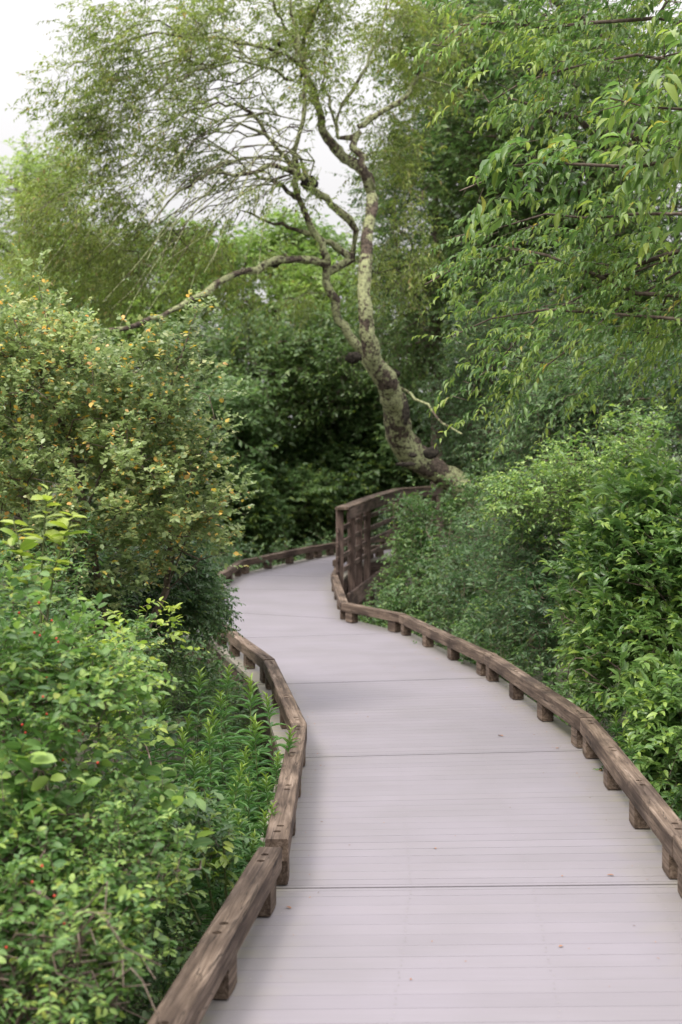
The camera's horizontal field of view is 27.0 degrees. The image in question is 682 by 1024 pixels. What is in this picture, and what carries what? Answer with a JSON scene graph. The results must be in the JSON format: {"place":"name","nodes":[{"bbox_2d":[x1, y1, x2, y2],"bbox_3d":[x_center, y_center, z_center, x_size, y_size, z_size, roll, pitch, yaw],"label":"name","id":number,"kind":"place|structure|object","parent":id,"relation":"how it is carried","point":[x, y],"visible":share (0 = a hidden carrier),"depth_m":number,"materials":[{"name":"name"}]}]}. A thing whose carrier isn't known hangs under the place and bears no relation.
{"place":"outdoors","nodes":[
{"label":"outdoors","id":0,"kind":"place"},
{"bbox_2d":[0,484,680,1023],"bbox_3d":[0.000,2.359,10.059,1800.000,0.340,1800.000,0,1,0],"label":"ground","id":1,"kind":"structure","parent":0,"point":[376,590],"depth_m":13.96,"materials":[{"name":"green plant"}]},
{"bbox_2d":[0,483,88,744],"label":"sapling","id":2,"kind":"object","parent":1,"relation":"on","point":[34,540],"visible":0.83,"depth_m":5.31,"materials":[{"name":"green plant"}]},
{"bbox_2d":[0,122,110,467],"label":"tree","id":3,"kind":"object","parent":1,"relation":"on","point":[27,168],"visible":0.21,"depth_m":37.56,"materials":[{"name":"green plant"}]},
{"bbox_2d":[0,276,143,533],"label":"understory tree","id":4,"kind":"object","parent":1,"relation":"on","point":[39,418],"visible":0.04,"depth_m":25.26,"materials":[{"name":"green plant"}]},
{"bbox_2d":[0,595,180,789],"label":"shrub","id":5,"kind":"object","parent":1,"relation":"on","point":[138,632],"visible":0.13,"depth_m":7.52,"materials":[{"name":"green plant"}]},
{"bbox_2d":[0,537,188,1009],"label":"shrub","id":6,"kind":"object","parent":1,"relation":"on","point":[96,681],"visible":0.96,"depth_m":4.97,"materials":[{"name":"green plant"}]},
{"bbox_2d":[0,762,202,1023],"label":"shrub","id":7,"kind":"object","parent":1,"relation":"on","point":[21,896],"visible":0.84,"depth_m":4.21,"materials":[{"name":"green plant"}]},
{"bbox_2d":[0,761,210,1023],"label":"shrub","id":8,"kind":"object","parent":1,"relation":"on","point":[118,837],"visible":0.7,"depth_m":4.03,"materials":[{"name":"green plant"}]},
{"bbox_2d":[0,691,214,1020],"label":"shrub","id":9,"kind":"object","parent":1,"relation":"on","point":[39,756],"visible":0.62,"depth_m":4.69,"materials":[{"name":"green plant"}]},
{"bbox_2d":[0,203,230,530],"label":"tree","id":10,"kind":"object","parent":1,"relation":"on","point":[128,335],"visible":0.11,"depth_m":32.32,"materials":[{"name":"green plant"}]},
{"bbox_2d":[10,749,249,1014],"bbox_3d":[-0.930,1.678,5.580,1.105,1.492,0.955,0,1,0],"label":"shrub","id":11,"kind":"object","parent":1,"relation":"on","point":[195,814],"visible":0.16,"depth_m":5.65,"materials":[{"name":"green plant"}]},
{"bbox_2d":[0,242,263,676],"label":"shrub","id":12,"kind":"object","parent":1,"relation":"on","point":[164,468],"visible":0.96,"depth_m":9.72,"materials":[{"name":"green plant"}]},
{"bbox_2d":[58,596,208,883],"bbox_3d":[-1.025,1.429,7.116,0.634,1.906,2.680,0,1,0],"label":"shrub","id":13,"kind":"object","parent":1,"relation":"on","point":[169,741],"visible":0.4,"depth_m":6.66,"materials":[{"name":"green plant"}]},
{"bbox_2d":[0,511,273,1023],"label":"undergrowth","id":14,"kind":"object","parent":1,"relation":"on","point":[187,669],"visible":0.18,"depth_m":9.31,"materials":[{"name":"green plant"}]},
{"bbox_2d":[85,720,106,862],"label":"goldenrod stalk","id":15,"kind":"object","parent":14,"relation":"on","point":[99,771],"visible":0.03,"depth_m":7.38,"materials":[{"name":"green plant"}]},
{"bbox_2d":[86,785,110,887],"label":"goldenrod stalk","id":16,"kind":"object","parent":14,"relation":"on","point":[96,816],"visible":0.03,"depth_m":6.53,"materials":[{"name":"green plant"}]},
{"bbox_2d":[121,750,143,870],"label":"goldenrod stalk","id":17,"kind":"object","parent":14,"relation":"on","point":[134,757],"visible":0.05,"depth_m":6.67,"materials":[{"name":"green plant"}]},
{"bbox_2d":[108,788,157,971],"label":"goldenrod stalk","id":18,"kind":"object","parent":14,"relation":"on","point":[133,866],"visible":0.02,"depth_m":6.36,"materials":[{"name":"green plant"}]},
{"bbox_2d":[123,843,147,995],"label":"goldenrod stalk","id":19,"kind":"object","parent":14,"relation":"on","point":[130,844],"visible":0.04,"depth_m":5.79,"materials":[{"name":"green plant"}]},
{"bbox_2d":[129,695,160,776],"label":"goldenrod stalk","id":20,"kind":"object","parent":14,"relation":"on","point":[137,737],"visible":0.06,"depth_m":8.53,"materials":[{"name":"green plant"}]},
{"bbox_2d":[129,796,165,962],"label":"goldenrod stalk","id":21,"kind":"object","parent":14,"relation":"on","point":[154,920],"visible":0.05,"depth_m":6.06,"materials":[{"name":"green plant"}]},
{"bbox_2d":[135,759,167,949],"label":"goldenrod stalk","id":22,"kind":"object","parent":14,"relation":"on","point":[145,775],"visible":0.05,"depth_m":6.57,"materials":[{"name":"green plant"}]},
{"bbox_2d":[139,728,169,783],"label":"goldenrod stalk","id":23,"kind":"object","parent":14,"relation":"on","point":[157,747],"visible":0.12,"depth_m":7.58,"materials":[{"name":"green plant"}]},
{"bbox_2d":[143,697,178,847],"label":"goldenrod stalk","id":24,"kind":"object","parent":14,"relation":"on","point":[163,747],"visible":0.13,"depth_m":8.10,"materials":[{"name":"green plant"}]},
{"bbox_2d":[150,841,181,993],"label":"goldenrod stalk","id":25,"kind":"object","parent":14,"relation":"on","point":[163,933],"visible":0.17,"depth_m":5.72,"materials":[{"name":"green plant"}]},
{"bbox_2d":[155,691,187,792],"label":"goldenrod stalk","id":26,"kind":"object","parent":14,"relation":"on","point":[163,701],"visible":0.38,"depth_m":8.19,"materials":[{"name":"green plant"}]},
{"bbox_2d":[167,711,200,813],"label":"goldenrod stalk","id":27,"kind":"object","parent":14,"relation":"on","point":[188,724],"visible":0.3,"depth_m":8.12,"materials":[{"name":"green plant"}]},
{"bbox_2d":[162,792,211,958],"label":"goldenrod stalk","id":28,"kind":"object","parent":14,"relation":"on","point":[207,795],"visible":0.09,"depth_m":6.39,"materials":[{"name":"green plant"}]},
{"bbox_2d":[169,822,206,970],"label":"goldenrod stalk","id":29,"kind":"object","parent":14,"relation":"on","point":[198,910],"visible":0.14,"depth_m":5.83,"materials":[{"name":"green plant"}]},
{"bbox_2d":[175,786,207,959],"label":"goldenrod stalk","id":30,"kind":"object","parent":14,"relation":"on","point":[184,896],"visible":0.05,"depth_m":6.19,"materials":[{"name":"green plant"}]},
{"bbox_2d":[179,747,212,899],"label":"goldenrod stalk","id":31,"kind":"object","parent":14,"relation":"on","point":[193,761],"visible":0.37,"depth_m":6.93,"materials":[{"name":"green plant"}]},
{"bbox_2d":[178,667,214,796],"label":"goldenrod stalk","id":32,"kind":"object","parent":14,"relation":"on","point":[199,692],"visible":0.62,"depth_m":8.33,"materials":[{"name":"green plant"}]},
{"bbox_2d":[183,850,212,940],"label":"goldenrod stalk","id":33,"kind":"object","parent":14,"relation":"on","point":[201,920],"visible":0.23,"depth_m":5.88,"materials":[{"name":"green plant"}]},
{"bbox_2d":[186,796,223,932],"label":"goldenrod stalk","id":34,"kind":"object","parent":14,"relation":"on","point":[208,892],"visible":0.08,"depth_m":6.32,"materials":[{"name":"green plant"}]},
{"bbox_2d":[173,826,238,924],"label":"leafy plant","id":35,"kind":"object","parent":14,"relation":"on","point":[223,862],"visible":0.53,"depth_m":5.63,"materials":[{"name":"green plant"}]},
{"bbox_2d":[191,747,228,910],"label":"goldenrod stalk","id":36,"kind":"object","parent":14,"relation":"on","point":[205,767],"visible":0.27,"depth_m":7.21,"materials":[{"name":"green plant"}]},
{"bbox_2d":[195,718,228,860],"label":"goldenrod stalk","id":37,"kind":"object","parent":14,"relation":"on","point":[210,742],"visible":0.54,"depth_m":7.48,"materials":[{"name":"green plant"}]},
{"bbox_2d":[197,804,241,923],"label":"goldenrod stalk","id":38,"kind":"object","parent":14,"relation":"on","point":[216,892],"visible":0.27,"depth_m":6.15,"materials":[{"name":"green plant"}]},
{"bbox_2d":[205,688,240,822],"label":"goldenrod stalk","id":39,"kind":"object","parent":14,"relation":"on","point":[221,704],"visible":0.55,"depth_m":8.24,"materials":[{"name":"green plant"}]},
{"bbox_2d":[200,707,247,843],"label":"goldenrod stalk","id":40,"kind":"object","parent":14,"relation":"on","point":[215,733],"visible":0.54,"depth_m":7.92,"materials":[{"name":"green plant"}]},
{"bbox_2d":[207,663,242,789],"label":"goldenrod stalk","id":41,"kind":"object","parent":14,"relation":"on","point":[231,746],"visible":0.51,"depth_m":8.59,"materials":[{"name":"green plant"}]},
{"bbox_2d":[201,762,250,929],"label":"goldenrod stalk","id":42,"kind":"object","parent":14,"relation":"on","point":[238,784],"visible":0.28,"depth_m":6.44,"materials":[{"name":"green plant"}]},
{"bbox_2d":[219,840,240,901],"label":"goldenrod stalk","id":43,"kind":"object","parent":14,"relation":"on","point":[237,875],"visible":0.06,"depth_m":5.95,"materials":[{"name":"green plant"}]},
{"bbox_2d":[231,803,256,876],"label":"goldenrod stalk","id":44,"kind":"object","parent":14,"relation":"on","point":[242,823],"visible":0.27,"depth_m":6.30,"materials":[{"name":"green plant"}]},
{"bbox_2d":[230,829,262,880],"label":"goldenrod stalk","id":45,"kind":"object","parent":14,"relation":"on","point":[252,844],"visible":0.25,"depth_m":5.93,"materials":[{"name":"green plant"}]},
{"bbox_2d":[227,721,266,873],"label":"goldenrod stalk","id":46,"kind":"object","parent":14,"relation":"on","point":[251,746],"visible":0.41,"depth_m":7.44,"materials":[{"name":"green plant"}]},
{"bbox_2d":[245,808,270,854],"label":"goldenrod stalk","id":47,"kind":"object","parent":14,"relation":"on","point":[265,825],"visible":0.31,"depth_m":6.20,"materials":[{"name":"green plant"}]},
{"bbox_2d":[269,725,301,802],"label":"goldenrod stalk","id":48,"kind":"object","parent":14,"relation":"on","point":[289,743],"visible":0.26,"depth_m":7.62,"materials":[{"name":"green plant"}]},
{"bbox_2d":[131,750,161,912],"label":"goldenrod stalk","id":49,"kind":"object","parent":1,"relation":"on","point":[145,752],"visible":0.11,"depth_m":7.33,"materials":[{"name":"green plant"}]},
{"bbox_2d":[60,521,245,774],"bbox_3d":[-1.611,1.193,10.877,1.702,2.304,1.677,0,1,0],"label":"shrub","id":50,"kind":"object","parent":1,"relation":"on","point":[201,597],"visible":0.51,"depth_m":10.75,"materials":[{"name":"green plant"}]},
{"bbox_2d":[73,669,255,1007],"bbox_3d":[-0.833,1.544,6.273,0.718,1.726,1.408,0,1,-17],"label":"shrub","id":51,"kind":"object","parent":1,"relation":"on","point":[172,727],"visible":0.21,"depth_m":6.40,"materials":[{"name":"green plant"}]},
{"bbox_2d":[29,351,308,538],"bbox_3d":[-3.384,-0.608,27.414,5.497,5.184,4.882,0,1,0],"label":"understory tree","id":52,"kind":"object","parent":1,"relation":"on","point":[247,440],"visible":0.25,"depth_m":27.09,"materials":[{"name":"green plant"}]},
{"bbox_2d":[168,726,203,909],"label":"goldenrod stalk","id":53,"kind":"object","parent":1,"relation":"on","point":[182,742],"visible":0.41,"depth_m":7.21,"materials":[{"name":"green plant"}]},
{"bbox_2d":[8,510,380,715],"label":"undergrowth","id":54,"kind":"object","parent":1,"relation":"on","point":[231,560],"visible":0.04,"depth_m":23.01,"materials":[{"name":"green plant"}]},
{"bbox_2d":[203,775,246,911],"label":"goldenrod stalk","id":55,"kind":"object","parent":1,"relation":"on","point":[233,793],"visible":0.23,"depth_m":6.53,"materials":[{"name":"green plant"}]},
{"bbox_2d":[180,453,279,562],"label":"shrub","id":56,"kind":"object","parent":1,"relation":"on","point":[245,502],"visible":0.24,"depth_m":26.33,"materials":[{"name":"green plant"}]},
{"bbox_2d":[223,784,247,900],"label":"goldenrod stalk","id":57,"kind":"object","parent":1,"relation":"on","point":[239,807],"visible":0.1,"depth_m":6.66,"materials":[{"name":"green plant"}]},
{"bbox_2d":[229,672,274,835],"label":"goldenrod stalk","id":58,"kind":"object","parent":1,"relation":"on","point":[251,698],"visible":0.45,"depth_m":7.57,"materials":[{"name":"green plant"}]},
{"bbox_2d":[128,292,409,567],"bbox_3d":[-1.611,-1.345,29.623,6.347,6.517,4.943,0,1,0],"label":"tree","id":59,"kind":"object","parent":1,"relation":"on","point":[290,359],"visible":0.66,"depth_m":28.59,"materials":[{"name":"green plant"}]},
{"bbox_2d":[258,690,286,809],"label":"goldenrod stalk","id":60,"kind":"object","parent":1,"relation":"on","point":[269,713],"visible":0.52,"depth_m":7.89,"materials":[{"name":"green plant"}]},
{"bbox_2d":[150,199,395,562],"bbox_3d":[-1.508,-2.773,32.677,6.029,9.188,6.960,0,1,0],"label":"tree","id":61,"kind":"object","parent":1,"relation":"on","point":[299,244],"visible":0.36,"depth_m":31.99,"materials":[{"name":"green plant"}]},
{"bbox_2d":[0,0,549,647],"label":"leaning tree","id":62,"kind":"object","parent":1,"relation":"on","point":[402,438],"visible":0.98,"depth_m":19.93,"materials":[{"name":"green plant"}]},
{"bbox_2d":[223,453,341,562],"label":"shrub","id":63,"kind":"object","parent":1,"relation":"on","point":[290,502],"visible":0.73,"depth_m":27.42,"materials":[{"name":"green plant"}]},
{"bbox_2d":[223,384,385,569],"bbox_3d":[-1.021,-0.490,30.323,5.201,4.831,4.905,0,1,0],"label":"understory tree","id":64,"kind":"object","parent":1,"relation":"on","point":[308,451],"visible":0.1,"depth_m":29.32,"materials":[{"name":"green plant"}]},
{"bbox_2d":[0,490,649,594],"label":"undergrowth","id":65,"kind":"object","parent":1,"relation":"on","point":[383,517],"depth_m":30.43,"materials":[{"name":"green plant"}]},
{"bbox_2d":[2,216,681,527],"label":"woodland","id":66,"kind":"object","parent":1,"relation":"on","point":[392,348],"visible":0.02,"depth_m":49.12,"materials":[{"name":"green plant"}]},
{"bbox_2d":[298,431,426,550],"bbox_3d":[0.283,0.050,29.015,3.203,3.715,2.306,-1,2,-35],"label":"shrub","id":67,"kind":"object","parent":1,"relation":"on","point":[343,469],"visible":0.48,"depth_m":28.53,"materials":[{"name":"green plant"}]},
{"bbox_2d":[300,340,524,601],"bbox_3d":[1.348,-0.916,29.657,4.196,5.658,5.610,-1,2,-30],"label":"understory tree","id":68,"kind":"object","parent":1,"relation":"on","point":[393,479],"visible":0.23,"depth_m":28.76,"materials":[{"name":"green plant"}]},
{"bbox_2d":[319,32,543,610],"bbox_3d":[1.890,-3.430,27.018,4.600,10.766,5.458,0,1,0],"label":"tree","id":69,"kind":"object","parent":1,"relation":"on","point":[408,348],"visible":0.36,"depth_m":26.32,"materials":[{"name":"green plant"}]},
{"bbox_2d":[365,452,500,644],"bbox_3d":[1.341,0.686,17.680,2.118,2.893,3.733,0,1,0],"label":"shrub","id":70,"kind":"object","parent":1,"relation":"on","point":[419,524],"visible":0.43,"depth_m":18.36,"materials":[{"name":"green plant"}]},
{"bbox_2d":[196,533,681,1023],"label":"boardwalk","id":71,"kind":"structure","parent":1,"relation":"on","point":[484,913],"depth_m":6.35,"materials":[{"name":"grey wood"}]},
{"bbox_2d":[229,744,260,878],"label":"goldenrod stalk","id":72,"kind":"object","parent":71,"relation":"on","point":[244,761],"visible":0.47,"depth_m":7.20,"materials":[{"name":"green plant"}]},
{"bbox_2d":[233,776,262,877],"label":"goldenrod stalk","id":73,"kind":"object","parent":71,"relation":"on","point":[249,802],"visible":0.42,"depth_m":6.54,"materials":[{"name":"green plant"}]},
{"bbox_2d":[239,714,273,851],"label":"goldenrod stalk","id":74,"kind":"object","parent":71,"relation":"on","point":[256,736],"visible":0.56,"depth_m":7.41,"materials":[{"name":"green plant"}]},
{"bbox_2d":[252,771,275,835],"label":"goldenrod stalk","id":75,"kind":"object","parent":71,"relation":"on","point":[268,789],"visible":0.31,"depth_m":6.83,"materials":[{"name":"green plant"}]},
{"bbox_2d":[257,750,282,833],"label":"goldenrod stalk","id":76,"kind":"object","parent":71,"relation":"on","point":[277,763],"visible":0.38,"depth_m":7.29,"materials":[{"name":"green plant"}]},
{"bbox_2d":[260,800,280,844],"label":"goldenrod stalk","id":77,"kind":"object","parent":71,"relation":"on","point":[272,810],"visible":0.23,"depth_m":6.25,"materials":[{"name":"green plant"}]},
{"bbox_2d":[147,529,473,1023],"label":"kerb rail","id":78,"kind":"object","parent":71,"relation":"on","point":[207,974],"visible":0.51,"depth_m":5.49,"materials":[{"name":"brown wood"}]},
{"bbox_2d":[335,486,440,623],"bbox_3d":[0.661,0.719,22.987,0.656,2.252,6.809,0,1,15],"label":"handrail","id":79,"kind":"object","parent":71,"relation":"attached to","point":[358,589],"visible":0.73,"depth_m":21.72,"materials":[{"name":"brown wood"}]},
{"bbox_2d":[332,533,488,567],"bbox_3d":[1.099,0.663,24.572,0.801,0.417,6.062,1,2,30],"label":"kerb rail","id":80,"kind":"object","parent":71,"relation":"on","point":[379,553],"visible":0.12,"depth_m":24.40,"materials":[{"name":"brown wood"}]},
{"bbox_2d":[280,669,659,986],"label":"leaf crumbs","id":81,"kind":"object","parent":71,"relation":"on","point":[455,835],"visible":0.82,"depth_m":7.47,"materials":[{"name":"brown plant"}]},
{"bbox_2d":[331,566,681,897],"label":"kerb rail","id":82,"kind":"object","parent":71,"relation":"on","point":[651,809],"visible":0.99,"depth_m":8.94,"materials":[{"name":"brown wood"}]},
{"bbox_2d":[360,0,587,528],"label":"tree","id":83,"kind":"object","parent":1,"relation":"on","point":[404,76],"visible":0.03,"depth_m":30.34,"materials":[{"name":"green plant"}]},
{"bbox_2d":[409,468,548,677],"bbox_3d":[1.671,0.832,16.237,1.884,2.663,2.566,0,1,0],"label":"shrub","id":84,"kind":"object","parent":1,"relation":"on","point":[451,577],"visible":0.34,"depth_m":15.94,"materials":[{"name":"green plant"}]},
{"bbox_2d":[406,264,613,538],"bbox_3d":[2.671,-0.897,22.202,3.096,5.928,3.842,-1,2,-35],"label":"tree","id":85,"kind":"object","parent":1,"relation":"on","point":[460,451],"visible":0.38,"depth_m":21.84,"materials":[{"name":"green plant"}]},
{"bbox_2d":[358,532,681,819],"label":"undergrowth","id":86,"kind":"object","parent":1,"relation":"on","point":[465,628],"visible":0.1,"depth_m":14.13,"materials":[{"name":"green plant"}]},
{"bbox_2d":[606,710,626,752],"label":"goldenrod stalk","id":87,"kind":"object","parent":86,"relation":"on","point":[616,725],"visible":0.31,"depth_m":8.35,"materials":[{"name":"green plant"}]},
{"bbox_2d":[624,733,648,773],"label":"goldenrod stalk","id":88,"kind":"object","parent":86,"relation":"on","point":[633,752],"visible":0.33,"depth_m":7.85,"materials":[{"name":"green plant"}]},
{"bbox_2d":[453,469,599,719],"bbox_3d":[1.720,0.920,13.055,1.681,2.640,2.856,0,1,15],"label":"shrub","id":89,"kind":"object","parent":1,"relation":"on","point":[527,583],"visible":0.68,"depth_m":12.88,"materials":[{"name":"green plant"}]},
{"bbox_2d":[384,0,681,460],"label":"cherry tree","id":90,"kind":"object","parent":1,"relation":"on","point":[644,173],"visible":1,"depth_m":9.01,"materials":[{"name":"green plant"}]},
{"bbox_2d":[400,0,681,557],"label":"tree","id":91,"kind":"object","parent":1,"relation":"on","point":[596,90],"visible":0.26,"depth_m":24.15,"materials":[{"name":"green plant"}]},
{"bbox_2d":[454,314,681,517],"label":"shrub","id":92,"kind":"object","parent":1,"relation":"on","point":[538,421],"visible":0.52,"depth_m":16.08,"materials":[{"name":"green plant"}]},
{"bbox_2d":[455,397,681,572],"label":"shrub","id":93,"kind":"object","parent":1,"relation":"on","point":[513,494],"visible":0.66,"depth_m":12.69,"materials":[{"name":"green plant"}]},
{"bbox_2d":[540,432,681,820],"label":"shrub","id":94,"kind":"object","parent":1,"relation":"on","point":[621,616],"visible":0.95,"depth_m":9.24,"materials":[{"name":"green plant"}]},
{"bbox_2d":[0,0,681,479],"label":"sky","id":95,"kind":"structure","parent":0,"point":[21,37],"materials":[{"name":"white"}]}
]}

